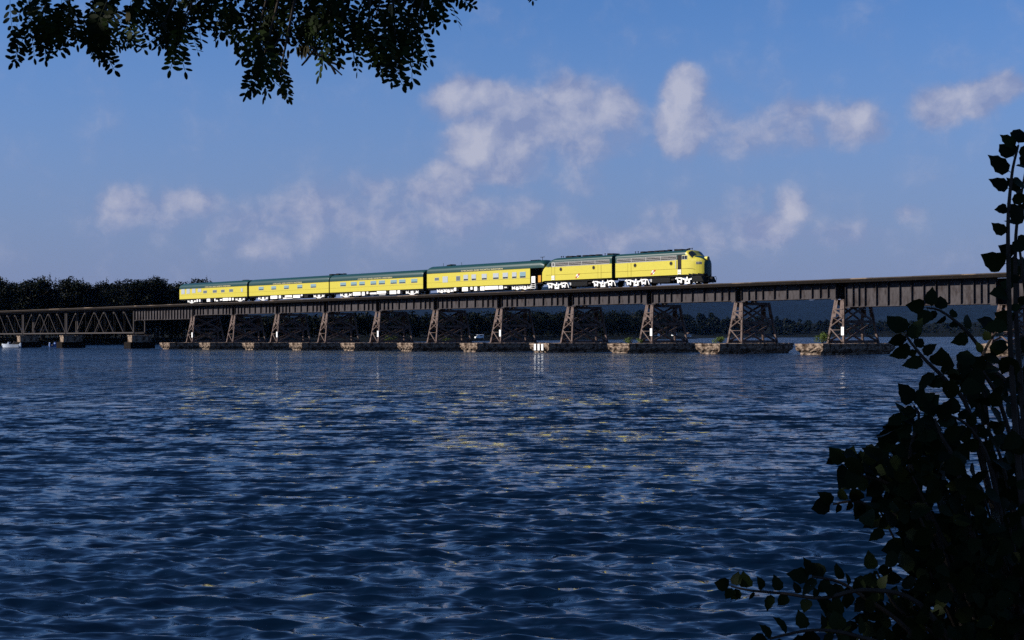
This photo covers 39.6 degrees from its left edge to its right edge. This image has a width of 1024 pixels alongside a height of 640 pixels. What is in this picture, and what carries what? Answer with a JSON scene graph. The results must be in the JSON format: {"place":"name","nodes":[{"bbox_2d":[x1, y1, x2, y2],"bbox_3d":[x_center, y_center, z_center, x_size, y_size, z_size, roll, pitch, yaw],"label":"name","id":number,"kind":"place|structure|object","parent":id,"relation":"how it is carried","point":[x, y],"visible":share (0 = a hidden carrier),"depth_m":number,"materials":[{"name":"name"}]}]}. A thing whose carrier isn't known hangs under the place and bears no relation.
{"place":"outdoors","nodes":[
{"label":"outdoors","id":0,"kind":"place"},
{"bbox_2d":[179,280,255,303],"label":"passenger coach","id":1,"kind":"object","parent":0,"point":[238,291],"visible":0.98,"depth_m":275.86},
{"bbox_2d":[249,274,337,300],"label":"passenger coach","id":2,"kind":"object","parent":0,"point":[316,287],"visible":0.98,"depth_m":256.51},
{"bbox_2d":[0,332,696,344],"bbox_3d":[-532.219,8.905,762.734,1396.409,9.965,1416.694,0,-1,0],"label":"shore","id":3,"kind":"structure","parent":0,"point":[47,340],"depth_m":643.78,"materials":[{"name":"plant"}]},
{"bbox_2d":[0,276,14,318],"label":"shore tree","id":4,"kind":"object","parent":3,"relation":"on","point":[2,282],"visible":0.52,"depth_m":451.17,"materials":[{"name":"green plant"}]},
{"bbox_2d":[0,281,15,337],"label":"shore tree","id":5,"kind":"object","parent":3,"relation":"on","point":[11,283],"visible":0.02,"depth_m":470.09,"materials":[{"name":"green plant"}]},
{"bbox_2d":[0,284,18,339],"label":"shore tree","id":6,"kind":"object","parent":3,"relation":"on","point":[6,292],"visible":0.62,"depth_m":449.30,"materials":[{"name":"green plant"}]},
{"bbox_2d":[10,283,37,332],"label":"shore tree","id":7,"kind":"object","parent":3,"relation":"on","point":[15,292],"visible":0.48,"depth_m":461.37,"materials":[{"name":"green plant"}]},
{"bbox_2d":[13,285,35,335],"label":"shore tree","id":8,"kind":"object","parent":3,"relation":"on","point":[25,302],"visible":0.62,"depth_m":460.65,"materials":[{"name":"green plant"}]},
{"bbox_2d":[16,280,55,335],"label":"shore tree","id":9,"kind":"object","parent":3,"relation":"on","point":[32,288],"visible":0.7,"depth_m":461.72,"materials":[{"name":"green plant"}]},
{"bbox_2d":[23,278,60,335],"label":"shore tree","id":10,"kind":"object","parent":3,"relation":"on","point":[57,306],"visible":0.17,"depth_m":471.66,"materials":[{"name":"green plant"}]},
{"bbox_2d":[27,277,61,339],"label":"shore tree","id":11,"kind":"object","parent":3,"relation":"on","point":[44,281],"visible":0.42,"depth_m":467.35,"materials":[{"name":"green plant"}]},
{"bbox_2d":[38,275,60,338],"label":"shore tree","id":12,"kind":"object","parent":3,"relation":"on","point":[47,303],"visible":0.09,"depth_m":473.84,"materials":[{"name":"green plant"}]},
{"bbox_2d":[23,311,76,333],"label":"deck truss span","id":13,"kind":"object","parent":3,"relation":"on","point":[48,313],"visible":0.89,"depth_m":334.80,"materials":[{"name":"metal"}]},
{"bbox_2d":[51,278,81,334],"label":"shore tree","id":14,"kind":"object","parent":3,"relation":"on","point":[63,289],"visible":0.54,"depth_m":481.83,"materials":[{"name":"green plant"}]},
{"bbox_2d":[59,276,80,295],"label":"shore tree","id":15,"kind":"object","parent":3,"relation":"on","point":[73,280],"visible":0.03,"depth_m":506.21,"materials":[{"name":"green plant"}]},
{"bbox_2d":[60,280,95,334],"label":"shore tree","id":16,"kind":"object","parent":3,"relation":"on","point":[77,288],"visible":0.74,"depth_m":479.82,"materials":[{"name":"green plant"}]},
{"bbox_2d":[72,284,107,337],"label":"shore tree","id":17,"kind":"object","parent":3,"relation":"on","point":[89,297],"visible":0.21,"depth_m":492.61,"materials":[{"name":"green plant"}]},
{"bbox_2d":[79,281,101,337],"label":"shore tree","id":18,"kind":"object","parent":3,"relation":"on","point":[90,286],"visible":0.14,"depth_m":492.24,"materials":[{"name":"green plant"}]},
{"bbox_2d":[90,282,109,338],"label":"shore tree","id":19,"kind":"object","parent":3,"relation":"on","point":[102,290],"visible":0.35,"depth_m":493.24,"materials":[{"name":"green plant"}]},
{"bbox_2d":[95,280,106,291],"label":"shore tree","id":20,"kind":"object","parent":3,"relation":"on","point":[103,283],"visible":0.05,"depth_m":522.89,"materials":[{"name":"green plant"}]},
{"bbox_2d":[66,308,145,333],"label":"deck truss span","id":21,"kind":"object","parent":3,"relation":"on","point":[86,312],"visible":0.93,"depth_m":313.86,"materials":[{"name":"metal"}]},
{"bbox_2d":[98,283,126,337],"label":"shore tree","id":22,"kind":"object","parent":3,"relation":"on","point":[115,292],"visible":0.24,"depth_m":502.06,"materials":[{"name":"green plant"}]},
{"bbox_2d":[110,280,123,337],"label":"shore tree","id":23,"kind":"object","parent":3,"relation":"on","point":[118,289],"visible":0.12,"depth_m":518.57,"materials":[{"name":"green plant"}]},
{"bbox_2d":[0,293,237,341],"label":"woodland","id":24,"kind":"object","parent":3,"relation":"on","point":[126,326],"visible":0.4,"depth_m":490.43,"materials":[{"name":"green plant"}]},
{"bbox_2d":[116,279,134,304],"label":"shore tree","id":25,"kind":"object","parent":3,"relation":"on","point":[125,284],"visible":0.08,"depth_m":539.30,"materials":[{"name":"green plant"}]},
{"bbox_2d":[120,280,132,337],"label":"shore tree","id":26,"kind":"object","parent":3,"relation":"on","point":[124,299],"visible":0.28,"depth_m":512.04,"materials":[{"name":"green plant"}]},
{"bbox_2d":[118,279,139,334],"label":"shore tree","id":27,"kind":"object","parent":3,"relation":"on","point":[131,281],"visible":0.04,"depth_m":539.65,"materials":[{"name":"green plant"}]},
{"bbox_2d":[123,279,157,334],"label":"shore tree","id":28,"kind":"object","parent":3,"relation":"on","point":[138,287],"visible":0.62,"depth_m":517.89,"materials":[{"name":"green plant"}]},
{"bbox_2d":[128,281,164,334],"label":"shore tree","id":29,"kind":"object","parent":3,"relation":"on","point":[157,322],"visible":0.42,"depth_m":521.75,"materials":[{"name":"green plant"}]},
{"bbox_2d":[137,278,165,334],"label":"shore tree","id":30,"kind":"object","parent":3,"relation":"on","point":[151,320],"visible":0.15,"depth_m":525.65,"materials":[{"name":"green plant"}]},
{"bbox_2d":[135,276,176,338],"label":"shore tree","id":31,"kind":"object","parent":3,"relation":"on","point":[166,295],"visible":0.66,"depth_m":523.91,"materials":[{"name":"green plant"}]},
{"bbox_2d":[150,275,170,338],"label":"shore tree","id":32,"kind":"object","parent":3,"relation":"on","point":[160,304],"visible":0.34,"depth_m":527.47,"materials":[{"name":"green plant"}]},
{"bbox_2d":[166,285,180,337],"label":"shore tree","id":33,"kind":"object","parent":3,"relation":"on","point":[174,302],"visible":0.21,"depth_m":537.39,"materials":[{"name":"green plant"}]},
{"bbox_2d":[163,283,188,337],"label":"shore tree","id":34,"kind":"object","parent":3,"relation":"on","point":[177,293],"visible":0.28,"depth_m":538.28,"materials":[{"name":"green plant"}]},
{"bbox_2d":[172,281,195,337],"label":"shore tree","id":35,"kind":"object","parent":3,"relation":"on","point":[180,284],"visible":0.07,"depth_m":544.39,"materials":[{"name":"green plant"}]},
{"bbox_2d":[181,282,196,337],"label":"shore tree","id":36,"kind":"object","parent":3,"relation":"on","point":[185,319],"visible":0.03,"depth_m":550.09,"materials":[{"name":"green plant"}]},
{"bbox_2d":[186,279,213,336],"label":"shore tree","id":37,"kind":"object","parent":3,"relation":"on","point":[206,302],"visible":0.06,"depth_m":568.13,"materials":[{"name":"green plant"}]},
{"bbox_2d":[223,308,682,337],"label":"shore wood","id":38,"kind":"object","parent":3,"relation":"on","point":[618,324],"visible":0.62,"depth_m":832.26,"materials":[{"name":"green plant"}]},
{"bbox_2d":[475,334,483,338],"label":"camper van","id":39,"kind":"object","parent":3,"relation":"on","point":[481,336],"visible":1,"depth_m":763.21,"materials":[{"name":"white"}]},
{"bbox_2d":[330,270,431,297],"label":"passenger coach","id":40,"kind":"object","parent":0,"point":[412,282],"visible":0.95,"depth_m":236.87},
{"bbox_2d":[399,279,405,283],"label":"window","id":41,"kind":"structure","parent":40,"relation":"in","point":[400,280],"depth_m":232.28,"materials":[{"name":"glass"}]},
{"bbox_2d":[427,257,555,293],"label":"passenger coach","id":42,"kind":"object","parent":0,"point":[503,276],"visible":0.98,"depth_m":216.93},
{"bbox_2d":[443,276,447,282],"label":"window","id":43,"kind":"structure","parent":42,"relation":"in","point":[445,278],"depth_m":224.15,"materials":[{"name":"glass"}]},
{"bbox_2d":[463,275,467,280],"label":"window","id":44,"kind":"structure","parent":42,"relation":"in","point":[465,277],"depth_m":220.57,"materials":[{"name":"glass"}]},
{"bbox_2d":[471,274,475,279],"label":"window","id":45,"kind":"structure","parent":42,"relation":"in","point":[473,276],"depth_m":219.17,"materials":[{"name":"glass"}]},
{"bbox_2d":[482,274,486,279],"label":"window","id":46,"kind":"structure","parent":42,"relation":"in","point":[484,276],"depth_m":217.25,"materials":[{"name":"glass"}]},
{"bbox_2d":[493,273,498,278],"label":"window","id":47,"kind":"structure","parent":42,"relation":"in","point":[495,275],"depth_m":215.27,"materials":[{"name":"glass"}]},
{"bbox_2d":[503,273,507,278],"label":"window","id":48,"kind":"structure","parent":42,"relation":"in","point":[505,275],"depth_m":213.68,"materials":[{"name":"glass"}]},
{"bbox_2d":[512,272,516,277],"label":"window","id":49,"kind":"structure","parent":42,"relation":"in","point":[514,274],"depth_m":212.22,"materials":[{"name":"glass"}]},
{"bbox_2d":[520,272,525,277],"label":"window","id":50,"kind":"structure","parent":42,"relation":"in","point":[522,274],"depth_m":210.85,"materials":[{"name":"glass"}]},
{"bbox_2d":[20,287,980,331],"bbox_3d":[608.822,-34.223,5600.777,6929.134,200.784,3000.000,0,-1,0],"label":"hills","id":51,"kind":"structure","parent":0,"point":[814,311],"depth_m":4708.70,"materials":[{"name":"plant"}]},
{"bbox_2d":[0,337,1023,639],"bbox_3d":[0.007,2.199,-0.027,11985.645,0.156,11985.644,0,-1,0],"label":"water","id":52,"kind":"structure","parent":0,"point":[158,493],"depth_m":20.48,"materials":[{"name":"blue liquid"}]},
{"bbox_2d":[2,342,20,347],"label":"motorboat","id":53,"kind":"object","parent":52,"relation":"on","point":[8,345],"visible":0.99,"depth_m":337.35,"materials":[{"name":"white plastic"}]},
{"bbox_2d":[15,336,41,347],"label":"stone pier","id":54,"kind":"structure","parent":52,"relation":"in","point":[27,341],"depth_m":342.59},
{"bbox_2d":[0,312,33,333],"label":"deck truss span","id":55,"kind":"object","parent":54,"relation":"on","point":[9,314],"visible":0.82,"depth_m":348.25,"materials":[{"name":"metal"}]},
{"bbox_2d":[56,335,85,347],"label":"stone pier","id":56,"kind":"structure","parent":52,"relation":"in","point":[70,341],"depth_m":325.04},
{"bbox_2d":[124,335,154,348],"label":"stone pier","id":57,"kind":"structure","parent":52,"relation":"in","point":[139,341],"depth_m":300.73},
{"bbox_2d":[159,342,216,348],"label":"stone pier","id":58,"kind":"structure","parent":52,"relation":"in","point":[182,345],"depth_m":279.17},
{"bbox_2d":[186,316,224,341],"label":"steel bent","id":59,"kind":"object","parent":58,"relation":"on","point":[196,329],"visible":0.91,"depth_m":284.33,"materials":[{"name":"brown"}]},
{"bbox_2d":[134,306,202,320],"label":"plate girder span","id":60,"kind":"object","parent":59,"relation":"on","point":[168,313],"visible":0.97,"depth_m":291.69,"materials":[{"name":"metal"}]},
{"bbox_2d":[194,304,242,315],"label":"plate girder span","id":61,"kind":"object","parent":59,"relation":"on","point":[205,310],"visible":0.94,"depth_m":277.06,"materials":[{"name":"metal"}]},
{"bbox_2d":[0,272,1021,312],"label":"railway track","id":62,"kind":"structure","parent":61,"relation":"on","point":[931,277],"depth_m":198.61,"materials":[{"name":"metal"}]},
{"bbox_2d":[542,253,627,289],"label":"diesel locomotive","id":63,"kind":"object","parent":62,"relation":"on","point":[577,271],"visible":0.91,"depth_m":201.83,"materials":[{"name":"yellow metal"}]},
{"bbox_2d":[598,265,600,277],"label":"door","id":64,"kind":"structure","parent":63,"relation":"in","point":[599,266],"depth_m":199.02,"materials":[{"name":"yellow"}]},
{"bbox_2d":[615,248,716,286],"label":"diesel locomotive","id":65,"kind":"object","parent":62,"relation":"on","point":[660,267],"visible":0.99,"depth_m":190.37,"materials":[{"name":"yellow paint"}]},
{"bbox_2d":[628,263,630,276],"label":"door","id":66,"kind":"structure","parent":65,"relation":"in","point":[629,265],"depth_m":194.79,"materials":[{"name":"yellow"}]},
{"bbox_2d":[678,255,680,269],"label":"cab door","id":67,"kind":"structure","parent":65,"relation":"in","point":[679,256],"depth_m":188.15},
{"bbox_2d":[199,342,273,349],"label":"stone pier","id":68,"kind":"structure","parent":52,"relation":"in","point":[223,345],"depth_m":267.97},
{"bbox_2d":[226,315,265,341],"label":"steel bent","id":69,"kind":"object","parent":68,"relation":"on","point":[234,328],"visible":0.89,"depth_m":273.06,"materials":[{"name":"metal"}]},
{"bbox_2d":[234,303,286,314],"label":"plate girder span","id":70,"kind":"object","parent":69,"relation":"on","point":[261,308],"visible":0.93,"depth_m":265.61,"materials":[{"name":"metal"}]},
{"bbox_2d":[242,342,322,349],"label":"stone pier","id":71,"kind":"structure","parent":52,"relation":"in","point":[268,346],"depth_m":256.87,"materials":[{"name":"stone"}]},
{"bbox_2d":[268,314,310,342],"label":"steel bent","id":72,"kind":"object","parent":71,"relation":"on","point":[303,327],"visible":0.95,"depth_m":261.70,"materials":[{"name":"brown"}]},
{"bbox_2d":[279,301,334,313],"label":"plate girder span","id":73,"kind":"object","parent":72,"relation":"on","point":[303,307],"visible":0.93,"depth_m":254.59,"materials":[{"name":"metal"}]},
{"bbox_2d":[289,342,367,349],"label":"stone pier","id":74,"kind":"structure","parent":52,"relation":"in","point":[315,346],"depth_m":245.64,"materials":[{"name":"stone"}]},
{"bbox_2d":[316,313,359,342],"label":"steel bent","id":75,"kind":"object","parent":74,"relation":"on","point":[326,327],"visible":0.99,"depth_m":250.37,"materials":[{"name":"metal"}]},
{"bbox_2d":[327,299,387,312],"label":"plate girder span","id":76,"kind":"object","parent":75,"relation":"on","point":[352,305],"visible":0.96,"depth_m":243.37,"materials":[{"name":"metal"}]},
{"bbox_2d":[340,342,425,350],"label":"stone pier","id":77,"kind":"structure","parent":52,"relation":"in","point":[368,346],"depth_m":234.39,"materials":[{"name":"stone"}]},
{"bbox_2d":[368,311,412,342],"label":"steel bent","id":78,"kind":"object","parent":77,"relation":"on","point":[378,326],"visible":1,"depth_m":239.03,"materials":[{"name":"brown"}]},
{"bbox_2d":[379,297,445,310],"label":"plate girder span","id":79,"kind":"object","parent":78,"relation":"on","point":[428,303],"visible":0.95,"depth_m":231.92,"materials":[{"name":"metal"}]},
{"bbox_2d":[397,342,484,350],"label":"stone pier","id":80,"kind":"structure","parent":52,"relation":"in","point":[428,346],"depth_m":223.14,"materials":[{"name":"stone"}]},
{"bbox_2d":[427,310,473,342],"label":"steel bent","id":81,"kind":"object","parent":80,"relation":"on","point":[437,325],"visible":1,"depth_m":227.76,"materials":[{"name":"metal"}]},
{"bbox_2d":[437,295,508,309],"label":"plate girder span","id":82,"kind":"object","parent":81,"relation":"on","point":[471,302],"visible":0.94,"depth_m":220.79,"materials":[{"name":"metal"}]},
{"bbox_2d":[460,342,544,351],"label":"stone pier","id":83,"kind":"structure","parent":52,"relation":"in","point":[485,347],"depth_m":211.91,"materials":[{"name":"stone"}]},
{"bbox_2d":[490,308,538,342],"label":"steel bent","id":84,"kind":"object","parent":83,"relation":"on","point":[506,325],"visible":1,"depth_m":216.42,"materials":[{"name":"brown"}]},
{"bbox_2d":[501,292,579,307],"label":"plate girder span","id":85,"kind":"object","parent":84,"relation":"on","point":[537,300],"visible":0.93,"depth_m":209.42,"materials":[{"name":"metal"}]},
{"bbox_2d":[529,343,610,352],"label":"stone pier","id":86,"kind":"structure","parent":52,"relation":"in","point":[568,347],"depth_m":200.83,"materials":[{"name":"brown"}]},
{"bbox_2d":[560,306,609,342],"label":"steel bent","id":87,"kind":"object","parent":86,"relation":"on","point":[572,309],"visible":0.97,"depth_m":205.10,"materials":[{"name":"metal"}]},
{"bbox_2d":[572,289,658,306],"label":"plate girder span","id":88,"kind":"object","parent":87,"relation":"on","point":[623,297],"visible":0.91,"depth_m":198.14,"materials":[{"name":"metal"}]},
{"bbox_2d":[607,343,698,352],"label":"stone pier","id":89,"kind":"structure","parent":52,"relation":"in","point":[648,347],"depth_m":189.82,"materials":[{"name":"stone"}]},
{"bbox_2d":[623,337,641,342],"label":"bush","id":90,"kind":"object","parent":89,"relation":"on","point":[628,341],"visible":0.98,"depth_m":191.45,"materials":[{"name":"green plant"}]},
{"bbox_2d":[639,304,688,342],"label":"steel bent","id":91,"kind":"object","parent":89,"relation":"on","point":[652,317],"visible":0.96,"depth_m":193.85,"materials":[{"name":"brown"}]},
{"bbox_2d":[651,286,747,304],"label":"plate girder span","id":92,"kind":"object","parent":91,"relation":"on","point":[700,295],"visible":0.94,"depth_m":186.75,"materials":[{"name":"metal"}]},
{"bbox_2d":[695,343,793,353],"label":"stone pier","id":93,"kind":"structure","parent":52,"relation":"in","point":[724,348],"depth_m":178.62,"materials":[{"name":"stone"}]},
{"bbox_2d":[712,336,724,342],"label":"bush","id":94,"kind":"object","parent":93,"relation":"on","point":[719,339],"visible":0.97,"depth_m":180.12,"materials":[{"name":"green plant"}]},
{"bbox_2d":[727,302,777,342],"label":"steel bent","id":95,"kind":"object","parent":93,"relation":"on","point":[741,315],"visible":0.96,"depth_m":182.45,"materials":[{"name":"metal"}]},
{"bbox_2d":[741,283,844,301],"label":"plate girder span","id":96,"kind":"object","parent":95,"relation":"on","point":[822,291],"visible":0.93,"depth_m":175.26,"materials":[{"name":"metal"}]},
{"bbox_2d":[795,343,894,354],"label":"stone pier","id":97,"kind":"structure","parent":52,"relation":"in","point":[840,349],"depth_m":167.45,"materials":[{"name":"stone"}]},
{"bbox_2d":[813,332,829,342],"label":"bush","id":98,"kind":"object","parent":97,"relation":"on","point":[823,336],"visible":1,"depth_m":168.53,"materials":[{"name":"green plant"}]},
{"bbox_2d":[826,299,879,343],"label":"steel bent","id":99,"kind":"object","parent":97,"relation":"on","point":[842,313],"visible":0.75,"depth_m":171.05,"materials":[{"name":"brown"}]},
{"bbox_2d":[845,278,1006,308],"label":"plate girder span","id":100,"kind":"object","parent":99,"relation":"on","point":[973,291],"visible":0.88,"depth_m":162.28,"materials":[{"name":"metal"}]},
{"bbox_2d":[982,344,1023,355],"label":"stone pier","id":101,"kind":"structure","parent":52,"relation":"in","point":[1005,353],"depth_m":153.22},
{"bbox_2d":[990,304,1023,343],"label":"steel bent","id":102,"kind":"object","parent":101,"relation":"on","point":[1002,307],"visible":0.22,"depth_m":155.16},
{"bbox_2d":[1011,277,1023,303],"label":"plate girder span","id":103,"kind":"object","parent":102,"relation":"on","point":[1020,289],"visible":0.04,"depth_m":153.26,"materials":[{"name":"metal"}]},
{"bbox_2d":[0,0,1023,300],"label":"sky","id":104,"kind":"structure","parent":0,"point":[769,140],"materials":[{"name":"blue"}]},
{"bbox_2d":[159,317,1022,337],"bbox_3d":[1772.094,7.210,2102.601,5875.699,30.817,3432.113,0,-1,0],"label":"shore","id":105,"kind":"structure","parent":0,"point":[975,332],"depth_m":2223.88,"materials":[{"name":"plant"}]},
{"bbox_2d":[627,310,1022,334],"bbox_3d":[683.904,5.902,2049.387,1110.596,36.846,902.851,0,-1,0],"label":"wood","id":106,"kind":"object","parent":105,"relation":"on","point":[703,325],"visible":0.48,"depth_m":2119.10,"materials":[{"name":"green plant"}]},
{"bbox_2d":[823,305,1022,323],"bbox_3d":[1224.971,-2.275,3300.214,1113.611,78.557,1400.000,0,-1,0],"label":"foothill","id":107,"kind":"structure","parent":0,"point":[974,313],"depth_m":3088.95,"materials":[{"name":"plant"}]},
{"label":"bank","id":108,"kind":"structure","parent":0,"visible":0},
{"bbox_2d":[3,0,536,104],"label":"locust tree","id":109,"kind":"object","parent":108,"relation":"on","point":[94,36],"visible":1,"depth_m":7.18,"materials":[{"name":"green plant"}]},
{"bbox_2d":[714,129,1023,639],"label":"broad leaved shrub","id":110,"kind":"object","parent":108,"relation":"on","point":[966,565],"visible":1,"depth_m":3.79,"materials":[{"name":"green plant"}]}
]}

